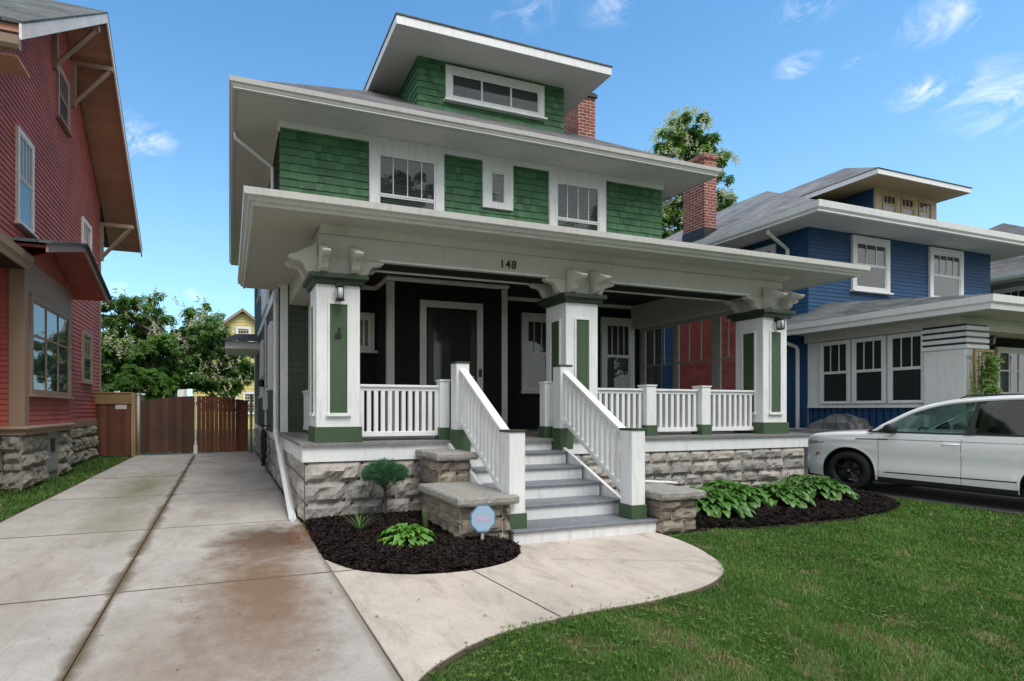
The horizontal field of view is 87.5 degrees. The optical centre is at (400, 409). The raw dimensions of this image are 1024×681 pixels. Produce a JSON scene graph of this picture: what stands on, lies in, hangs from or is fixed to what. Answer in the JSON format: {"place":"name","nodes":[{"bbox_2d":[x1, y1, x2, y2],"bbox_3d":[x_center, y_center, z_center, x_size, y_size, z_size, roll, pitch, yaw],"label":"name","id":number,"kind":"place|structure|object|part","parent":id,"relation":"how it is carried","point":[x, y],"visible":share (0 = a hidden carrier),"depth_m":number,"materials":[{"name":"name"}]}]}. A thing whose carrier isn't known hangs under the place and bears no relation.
{"place":"outdoors","nodes":[
{"label":"outdoors","id":0,"kind":"place"},
{"bbox_2d":[141,383,186,397],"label":"white shed","id":1,"kind":"structure","parent":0,"point":[181,392],"depth_m":35.61,"materials":[{"name":"paint"}]},
{"bbox_2d":[0,451,400,680],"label":"driveway","id":2,"kind":"structure","parent":0,"point":[220,514],"depth_m":4.35,"materials":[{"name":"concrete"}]},
{"bbox_2d":[136,393,139,455],"bbox_3d":[-8.481,0.475,16.876,0.110,2.050,0.110,0,0,-18],"label":"gate post","id":3,"kind":"object","parent":2,"relation":"on","point":[138,424],"visible":0.91,"depth_m":16.84,"materials":[{"name":"white metal"}]},
{"bbox_2d":[141,396,194,453],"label":"driveway gate","id":4,"kind":"structure","parent":3,"relation":"attached to","point":[167,424],"depth_m":17.18,"materials":[{"name":"brown wood"}]},
{"bbox_2d":[194,396,197,453],"bbox_3d":[-6.825,0.525,17.378,0.120,1.950,0.080,0,0,-18],"label":"drop rod","id":5,"kind":"object","parent":2,"relation":"on","point":[195,447],"visible":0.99,"depth_m":17.36,"materials":[{"name":"white paint"}]},
{"bbox_2d":[197,396,247,452],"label":"driveway gate","id":6,"kind":"structure","parent":2,"relation":"on","point":[226,409],"depth_m":17.71,"materials":[{"name":"red wood"}]},
{"bbox_2d":[249,394,252,452],"bbox_3d":[-5.146,0.475,17.972,0.110,2.050,0.110,0,0,-18],"label":"gate post","id":7,"kind":"object","parent":2,"relation":"on","point":[251,423],"visible":0.91,"depth_m":17.93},
{"bbox_2d":[287,525,315,550],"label":"leaf litter","id":8,"kind":"object","parent":2,"relation":"on","point":[297,536],"visible":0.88,"depth_m":5.97,"materials":[{"name":"brown plant"}]},
{"bbox_2d":[18,500,638,669],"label":"fallen leaves","id":9,"kind":"object","parent":2,"relation":"on","point":[329,592],"visible":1,"depth_m":4.01,"materials":[{"name":"brown plant"}]},
{"bbox_2d":[189,308,254,429],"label":"yellow house","id":10,"kind":"structure","parent":0,"point":[241,321],"depth_m":40.14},
{"bbox_2d":[236,326,250,341],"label":"window","id":11,"kind":"structure","parent":10,"relation":"in","point":[237,327],"depth_m":40.18,"materials":[{"name":"white paint"}]},
{"bbox_2d":[243,392,253,413],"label":"window","id":12,"kind":"structure","parent":10,"relation":"in","point":[244,393],"depth_m":40.32,"materials":[{"name":"white paint"}]},
{"bbox_2d":[1,461,727,680],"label":"soil edge","id":13,"kind":"object","parent":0,"point":[464,652],"visible":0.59,"depth_m":3.61,"materials":[{"name":"brown soil"}]},
{"bbox_2d":[0,429,1023,680],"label":"lawn","id":14,"kind":"structure","parent":0,"point":[686,677],"depth_m":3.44,"materials":[{"name":"green plant"}]},
{"bbox_2d":[0,455,131,521],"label":"lawn grass","id":15,"kind":"structure","parent":14,"relation":"on","point":[15,498],"depth_m":10.13,"materials":[{"name":"green plant"}]},
{"bbox_2d":[0,0,142,491],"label":"red house","id":16,"kind":"structure","parent":14,"relation":"on","point":[68,211],"depth_m":11.74,"materials":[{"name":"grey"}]},
{"bbox_2d":[14,125,38,238],"bbox_3d":[-7.655,-4.625,10.695,0.130,1.950,1.000,0,0,-18],"label":"window","id":17,"kind":"structure","parent":16,"relation":"in","point":[25,150],"depth_m":10.68,"materials":[{"name":"clear glass"}]},
{"bbox_2d":[29,293,73,398],"bbox_3d":[-7.353,-1.225,11.057,0.130,1.950,2.660,0,0,-18],"label":"bay window","id":18,"kind":"structure","parent":16,"relation":"in","point":[49,326],"depth_m":10.89,"materials":[{"name":"clear glass"}]},
{"bbox_2d":[46,431,57,471],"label":"glass block window","id":19,"kind":"structure","parent":16,"relation":"in","point":[52,447],"depth_m":11.30,"materials":[{"name":"grey glass"}]},
{"bbox_2d":[55,66,72,137],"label":"window","id":20,"kind":"structure","parent":16,"relation":"in","point":[62,114],"depth_m":13.13,"materials":[{"name":"white glass"}]},
{"bbox_2d":[81,216,91,250],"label":"window","id":21,"kind":"structure","parent":16,"relation":"in","point":[86,230],"depth_m":15.15,"materials":[{"name":"white glass"}]},
{"bbox_2d":[81,329,95,384],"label":"window","id":22,"kind":"structure","parent":16,"relation":"in","point":[86,337],"depth_m":15.34,"materials":[{"name":"beige glass"}]},
{"bbox_2d":[95,392,144,456],"bbox_3d":[-9.315,0.470,17.413,1.170,2.060,1.900,0,0,-18],"label":"board fence","id":23,"kind":"object","parent":14,"relation":"on","point":[116,425],"visible":0.94,"depth_m":16.56,"materials":[{"name":"red wood"}]},
{"bbox_2d":[112,364,174,399],"bbox_3d":[-10.251,-0.184,20.752,2.322,3.381,2.024,0,0,-18],"label":"young tree","id":24,"kind":"object","parent":14,"relation":"on","point":[137,379],"visible":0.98,"depth_m":20.68,"materials":[{"name":"green plant"}]},
{"bbox_2d":[101,287,253,407],"bbox_3d":[-11.266,-2.381,26.329,8.791,7.797,6.041,0,0,-18],"label":"chestnut tree","id":25,"kind":"object","parent":14,"relation":"on","point":[146,341],"visible":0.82,"depth_m":25.25,"materials":[{"name":"green plant"}]},
{"bbox_2d":[304,509,520,573],"bbox_3d":[0.082,1.454,5.999,2.100,0.151,2.593,0,0,-18],"label":"mulch bed","id":26,"kind":"object","parent":14,"relation":"on","point":[421,571],"visible":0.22,"depth_m":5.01,"materials":[{"name":"black wood"}]},
{"bbox_2d":[347,508,383,529],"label":"ornamental grass","id":27,"kind":"object","parent":26,"relation":"on","point":[358,524],"depth_m":6.05,"materials":[{"name":"green plant"}]},
{"bbox_2d":[359,458,410,514],"bbox_3d":[-0.208,1.034,6.884,0.695,0.835,0.668,0,0,-18],"label":"topiary shrub","id":28,"kind":"object","parent":26,"relation":"on","point":[382,471],"visible":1,"depth_m":6.74,"materials":[{"name":"green plant"}]},
{"bbox_2d":[378,523,436,547],"bbox_3d":[0.066,1.320,5.557,0.690,0.226,0.684,0,0,-18],"label":"hosta","id":29,"kind":"object","parent":26,"relation":"on","point":[403,531],"visible":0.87,"depth_m":5.44,"materials":[{"name":"green plant"}]},
{"bbox_2d":[421,504,428,527],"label":"lily plant","id":30,"kind":"object","parent":26,"relation":"on","point":[425,520],"visible":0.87,"depth_m":6.10,"materials":[{"name":"green plant"}]},
{"bbox_2d":[415,448,477,509],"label":"stone pier","id":31,"kind":"structure","parent":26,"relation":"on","point":[445,465],"depth_m":6.81,"materials":[{"name":"grey stone"}]},
{"bbox_2d":[418,481,518,539],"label":"stone pier","id":32,"kind":"structure","parent":26,"relation":"on","point":[450,507],"depth_m":5.77,"materials":[{"name":"grey stone"}]},
{"bbox_2d":[470,504,494,538],"bbox_3d":[0.863,1.250,5.510,0.292,0.501,0.029,0,0,-18],"label":"yard sign","id":33,"kind":"object","parent":26,"relation":"on","point":[482,519],"visible":0.98,"depth_m":5.50,"materials":[{"name":"blue"}]},
{"bbox_2d":[222,12,870,544],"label":"green house","id":34,"kind":"structure","parent":14,"relation":"on","point":[444,236],"depth_m":9.70,"materials":[{"name":"grey"}]},
{"bbox_2d":[257,289,260,303],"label":"window","id":35,"kind":"structure","parent":34,"relation":"in","point":[259,296],"depth_m":15.89,"materials":[{"name":"grey glass"}]},
{"bbox_2d":[258,340,263,397],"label":"window","id":36,"kind":"structure","parent":34,"relation":"in","point":[262,341],"depth_m":14.93,"materials":[{"name":"white paint"}]},
{"bbox_2d":[260,424,269,465],"bbox_3d":[-3.228,0.837,12.447,0.225,1.007,0.767,0,0,-18],"label":"cable coil","id":37,"kind":"object","parent":34,"relation":"attached to","point":[263,441],"visible":1,"depth_m":12.30,"materials":[{"name":"black rubber"}]},
{"bbox_2d":[265,321,272,390],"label":"window","id":38,"kind":"structure","parent":34,"relation":"in","point":[270,327],"depth_m":11.79,"materials":[{"name":"white paint"}]},
{"bbox_2d":[274,429,295,520],"bbox_3d":[-1.882,0.926,8.342,0.115,1.145,2.998,0,0,-18],"label":"downspout extension","id":39,"kind":"object","parent":34,"relation":"attached to","point":[288,494],"visible":0.95,"depth_m":7.96,"materials":[{"name":"white paint"}]},
{"bbox_2d":[360,312,377,353],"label":"window","id":40,"kind":"structure","parent":34,"relation":"in","point":[367,320],"depth_m":10.77,"materials":[{"name":"grey paint"}]},
{"bbox_2d":[369,141,443,210],"bbox_3d":[0.149,-4.600,11.033,1.770,1.900,0.130,0,0,-18],"label":"window","id":41,"kind":"structure","parent":34,"relation":"in","point":[381,155],"depth_m":11.04,"materials":[{"name":"white paint"}]},
{"bbox_2d":[427,307,476,430],"bbox_3d":[1.030,-0.790,10.385,1.100,2.460,0.109,0,0,-18],"label":"door","id":42,"kind":"structure","parent":34,"relation":"in","point":[451,333],"depth_m":10.40,"materials":[{"name":"wood"}]},
{"bbox_2d":[443,64,547,121],"bbox_3d":[2.359,-7.765,12.811,2.800,0.870,0.130,0,0,-18],"label":"dormer window","id":43,"kind":"structure","parent":34,"relation":"in","point":[528,96],"depth_m":12.81,"materials":[{"name":"white paint"}]},
{"bbox_2d":[482,160,512,211],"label":"window","id":44,"kind":"structure","parent":34,"relation":"in","point":[490,200],"depth_m":11.72,"materials":[{"name":"white paint"}]},
{"bbox_2d":[519,312,545,393],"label":"window","id":45,"kind":"structure","parent":34,"relation":"in","point":[533,325],"depth_m":12.01,"materials":[{"name":"grey paint"}]},
{"bbox_2d":[548,171,605,231],"bbox_3d":[4.206,-4.600,12.365,1.690,1.900,0.130,0,0,-18],"label":"window","id":46,"kind":"structure","parent":34,"relation":"in","point":[562,187],"depth_m":12.38,"materials":[{"name":"white paint"}]},
{"bbox_2d":[600,317,634,394],"bbox_3d":[5.303,-1.305,12.726,1.080,1.870,0.130,0,0,-18],"label":"window","id":47,"kind":"structure","parent":34,"relation":"in","point":[617,335],"depth_m":12.75,"materials":[{"name":"grey paint"}]},
{"bbox_2d":[645,480,677,484],"bbox_3d":[4.061,1.170,8.463,0.919,0.112,0.067,0,0,-8],"label":"drain pipe","id":48,"kind":"object","parent":34,"relation":"attached to","point":[664,482],"visible":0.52,"depth_m":8.47,"materials":[{"name":"white paint"}]},
{"bbox_2d":[618,483,705,533],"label":"stone pier","id":49,"kind":"structure","parent":14,"relation":"on","point":[671,508],"depth_m":6.36,"materials":[{"name":"grey stone"}]},
{"bbox_2d":[645,105,740,238],"bbox_3d":[16.976,-8.110,30.792,6.980,19.219,3.666,0,0,-18],"label":"chestnut tree","id":50,"kind":"object","parent":14,"relation":"on","point":[683,142],"visible":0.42,"depth_m":30.10,"materials":[{"name":"green plant"}]},
{"bbox_2d":[429,513,1023,680],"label":"clover","id":51,"kind":"object","parent":14,"relation":"on","point":[521,658],"visible":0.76,"depth_m":3.49,"materials":[{"name":"green plant"}]},
{"bbox_2d":[619,485,900,531],"bbox_3d":[5.512,1.454,8.137,5.753,0.151,2.380,0,0,-18],"label":"mulch bed","id":52,"kind":"object","parent":14,"relation":"on","point":[763,525],"visible":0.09,"depth_m":6.96,"materials":[{"name":"black wood"}]},
{"bbox_2d":[689,486,755,517],"bbox_3d":[4.278,1.251,7.324,1.211,0.345,1.212,0,0,-18],"label":"hosta","id":53,"kind":"object","parent":52,"relation":"on","point":[716,503],"visible":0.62,"depth_m":6.97,"materials":[{"name":"green plant"}]},
{"bbox_2d":[701,479,771,507],"bbox_3d":[4.956,1.237,7.846,1.068,0.374,1.065,0,0,-18],"label":"hosta","id":54,"kind":"object","parent":52,"relation":"on","point":[743,491],"visible":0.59,"depth_m":7.62,"materials":[{"name":"green plant"}]},
{"bbox_2d":[747,483,816,508],"bbox_3d":[5.609,1.255,7.749,0.934,0.337,0.900,0,0,-18],"label":"hosta","id":55,"kind":"object","parent":52,"relation":"on","point":[794,498],"visible":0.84,"depth_m":7.55,"materials":[{"name":"green plant"}]},
{"bbox_2d":[760,468,822,493],"bbox_3d":[5.915,1.133,8.010,0.908,0.534,0.898,0,0,-18],"label":"lily plant","id":56,"kind":"object","parent":52,"relation":"on","point":[788,481],"visible":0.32,"depth_m":7.95,"materials":[{"name":"green plant"}]},
{"bbox_2d":[771,474,859,501],"bbox_3d":[6.681,1.241,8.490,1.204,0.366,1.217,0,0,-18],"label":"hosta","id":57,"kind":"object","parent":52,"relation":"on","point":[827,487],"visible":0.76,"depth_m":8.20,"materials":[{"name":"green plant"}]},
{"bbox_2d":[662,152,1023,466],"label":"blue house","id":58,"kind":"structure","parent":14,"relation":"on","point":[914,316],"depth_m":14.97,"materials":[{"name":"grey"}]},
{"bbox_2d":[752,244,775,253],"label":"window","id":59,"kind":"structure","parent":58,"relation":"in","point":[770,248],"depth_m":15.73,"materials":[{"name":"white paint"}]},
{"bbox_2d":[819,339,850,403],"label":"sun room window","id":60,"kind":"structure","parent":58,"relation":"in","point":[834,356],"depth_m":14.00,"materials":[{"name":"glass"}]},
{"bbox_2d":[852,335,886,403],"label":"sun room window","id":61,"kind":"structure","parent":58,"relation":"in","point":[869,354],"depth_m":13.26,"materials":[{"name":"glass"}]},
{"bbox_2d":[850,235,893,295],"bbox_3d":[13.946,-4.275,15.460,1.750,1.650,0.130,0,0,-18],"label":"window","id":62,"kind":"structure","parent":58,"relation":"in","point":[869,251],"depth_m":15.51,"materials":[{"name":"white paint"}]},
{"bbox_2d":[882,192,896,212],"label":"dormer window","id":63,"kind":"structure","parent":58,"relation":"in","point":[889,201],"depth_m":16.81,"materials":[{"name":"beige glass"}]},
{"bbox_2d":[887,331,923,402],"bbox_3d":[12.130,-1.000,12.521,0.070,1.680,0.740,0,0,-18],"label":"sun room window","id":64,"kind":"structure","parent":58,"relation":"in","point":[905,358],"depth_m":12.56,"materials":[{"name":"glass"}]},
{"bbox_2d":[900,196,914,215],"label":"dormer window","id":65,"kind":"structure","parent":58,"relation":"in","point":[907,205],"depth_m":17.10,"materials":[{"name":"beige glass"}]},
{"bbox_2d":[918,199,931,218],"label":"dormer window","id":66,"kind":"structure","parent":58,"relation":"in","point":[924,207],"depth_m":17.38,"materials":[{"name":"beige glass"}]},
{"bbox_2d":[928,246,963,296],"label":"window","id":67,"kind":"structure","parent":58,"relation":"in","point":[945,266],"depth_m":16.59,"materials":[{"name":"white paint"}]},
{"bbox_2d":[972,349,994,397],"bbox_3d":[12.750,-0.010,11.428,0.700,2.620,0.045,0,0,-18],"label":"trellis","id":68,"kind":"object","parent":58,"relation":"attached to","point":[974,357],"visible":0.32,"depth_m":11.35,"materials":[{"name":"beige wood"}]},
{"bbox_2d":[967,351,1005,402],"bbox_3d":[12.643,-0.036,11.278,1.362,2.477,0.339,0,0,-18],"label":"climbing vine","id":69,"kind":"object","parent":68,"relation":"attached to","point":[988,389],"visible":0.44,"depth_m":11.29,"materials":[{"name":"green plant"}]},
{"bbox_2d":[994,347,1023,393],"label":"window","id":70,"kind":"structure","parent":58,"relation":"in","point":[1011,372],"depth_m":15.15,"materials":[{"name":"white paint"}]},
{"bbox_2d":[325,532,723,680],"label":"walkway","id":71,"kind":"structure","parent":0,"point":[443,617],"depth_m":4.30,"materials":[{"name":"concrete"}]},
{"bbox_2d":[333,559,662,615],"bbox_3d":[1.333,1.476,4.456,3.737,0.001,1.360,0,0,-10],"label":"walkway joint","id":72,"kind":"object","parent":71,"relation":"on","point":[511,590],"visible":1,"depth_m":4.40,"materials":[{"name":"concrete"}]},
{"bbox_2d":[54,0,1023,395],"label":"sky","id":73,"kind":"structure","parent":0,"point":[803,91],"materials":[{"name":"blue"}]},
{"bbox_2d":[805,413,873,429],"bbox_3d":[11.153,0.295,13.295,0.723,0.410,1.315,0,0,-18],"label":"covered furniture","id":74,"kind":"object","parent":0,"point":[845,421],"visible":0.95,"depth_m":13.03,"materials":[{"name":"grey fabric"}]},
{"bbox_2d":[804,469,1023,515],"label":"neighbour driveway","id":75,"kind":"structure","parent":0,"point":[1005,504],"depth_m":9.01,"materials":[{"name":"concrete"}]},
{"bbox_2d":[807,393,1023,497],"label":"parked car","id":76,"kind":"object","parent":75,"relation":"on","point":[967,444],"visible":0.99,"depth_m":8.56,"materials":[{"name":"white paint"}]},
{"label":"side window","id":77,"kind":"part","parent":76,"relation":"part of","materials":[{"name":"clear glass"}]},
{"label":"side window","id":78,"kind":"part","parent":76,"relation":"part of","materials":[{"name":"black glass"}]},
{"bbox_2d":[989,223,1023,296],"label":"grey house","id":79,"kind":"structure","parent":0,"point":[1007,276],"depth_m":19.61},
{"bbox_2d":[993,286,1023,296],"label":"window","id":80,"kind":"structure","parent":79,"relation":"in","point":[1019,290],"depth_m":19.61,"materials":[{"name":"white paint"}]}
]}

